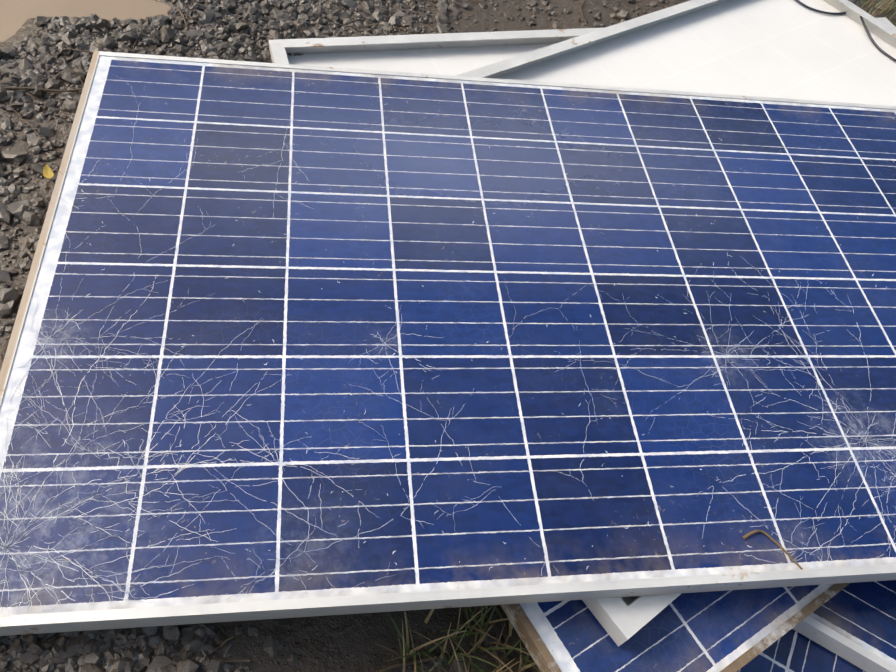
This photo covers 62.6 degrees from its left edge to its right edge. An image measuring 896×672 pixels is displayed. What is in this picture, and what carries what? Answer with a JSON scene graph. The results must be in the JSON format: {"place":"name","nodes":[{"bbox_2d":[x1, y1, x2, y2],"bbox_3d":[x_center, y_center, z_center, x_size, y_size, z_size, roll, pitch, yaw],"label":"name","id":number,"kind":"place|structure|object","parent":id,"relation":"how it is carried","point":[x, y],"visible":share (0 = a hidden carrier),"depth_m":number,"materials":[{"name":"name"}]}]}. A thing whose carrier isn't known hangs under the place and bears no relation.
{"place":"outdoors","nodes":[
{"label":"outdoors","id":0,"kind":"place"},
{"bbox_2d":[0,0,895,671],"bbox_3d":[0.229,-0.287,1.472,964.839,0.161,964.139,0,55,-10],"label":"ground","id":1,"kind":"structure","parent":0,"point":[330,642],"depth_m":1.00,"materials":[{"name":"grey gravel"}]},
{"bbox_2d":[43,164,53,178],"bbox_3d":[-0.641,-0.262,1.182,0.015,0.006,0.035,-9,56,-30],"label":"yellow leaf","id":2,"kind":"object","parent":1,"relation":"on","point":[48,172],"visible":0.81,"depth_m":1.18,"materials":[{"name":"yellow plant"}]},
{"bbox_2d":[0,0,170,41],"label":"muddy puddle","id":3,"kind":"object","parent":1,"relation":"on","point":[15,15],"visible":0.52,"depth_m":1.50,"materials":[{"name":"liquid"}]},
{"bbox_2d":[0,0,643,662],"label":"ground litter sticks","id":4,"kind":"object","parent":1,"relation":"on","point":[156,36],"visible":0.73,"depth_m":1.38,"materials":[{"name":"brown wood"}]},
{"bbox_2d":[375,656,436,671],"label":"twig","id":5,"kind":"object","parent":1,"relation":"on","point":[392,666],"visible":0.9,"depth_m":0.94,"materials":[{"name":"brown wood"}]},
{"bbox_2d":[0,0,894,671],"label":"gravel stones","id":6,"kind":"object","parent":1,"relation":"on","point":[122,650],"visible":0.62,"depth_m":1.34,"materials":[{"name":"grey gravel"}]},
{"bbox_2d":[3,87,81,91],"bbox_3d":[-0.721,-0.434,1.298,0.140,0.009,0.007,-5,56,-14],"label":"twig","id":7,"kind":"object","parent":6,"relation":"on","point":[23,88],"visible":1,"depth_m":1.30,"materials":[{"name":"brown wood"}]},
{"bbox_2d":[370,605,539,671],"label":"grass tuft","id":8,"kind":"object","parent":1,"relation":"on","point":[475,645],"visible":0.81,"depth_m":0.96,"materials":[{"name":"green plant"}]},
{"bbox_2d":[269,17,895,75],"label":"solar panel","id":9,"kind":"object","parent":1,"relation":"on","point":[453,54],"visible":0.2,"depth_m":1.62,"materials":[{"name":"glass"}]},
{"bbox_2d":[501,583,849,671],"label":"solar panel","id":10,"kind":"object","parent":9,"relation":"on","point":[726,631],"depth_m":0.94,"materials":[{"name":"glass"}]},
{"bbox_2d":[456,0,895,645],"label":"solar panel","id":11,"kind":"object","parent":10,"relation":"on","point":[780,48],"visible":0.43,"depth_m":1.74,"materials":[{"name":"glass"}]},
{"bbox_2d":[0,51,895,635],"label":"solar panel","id":12,"kind":"object","parent":11,"relation":"on","point":[290,341],"visible":1,"depth_m":1.05,"materials":[{"name":"glass"}]},
{"bbox_2d":[742,530,802,569],"bbox_3d":[0.418,0.268,0.944,0.081,0.007,0.025,27,54,9],"label":"twig","id":13,"kind":"object","parent":12,"relation":"on","point":[747,535],"visible":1,"depth_m":0.95,"materials":[{"name":"brown wood"}]},
{"bbox_2d":[795,0,895,61],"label":"cable","id":14,"kind":"object","parent":11,"relation":"on","point":[865,27],"visible":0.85,"depth_m":1.92,"materials":[{"name":"black plastic"}]},
{"bbox_2d":[737,629,865,671],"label":"solar panel","id":15,"kind":"object","parent":1,"relation":"on","point":[792,650],"depth_m":1.03,"materials":[{"name":"glass"}]},
{"bbox_2d":[792,580,895,671],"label":"solar panel","id":16,"kind":"object","parent":15,"relation":"on","point":[854,623],"depth_m":1.03,"materials":[{"name":"glass"}]},
{"bbox_2d":[860,0,895,25],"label":"grass tuft","id":17,"kind":"object","parent":1,"relation":"on","point":[891,8],"visible":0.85,"depth_m":2.08,"materials":[{"name":"green plant"}]}
]}

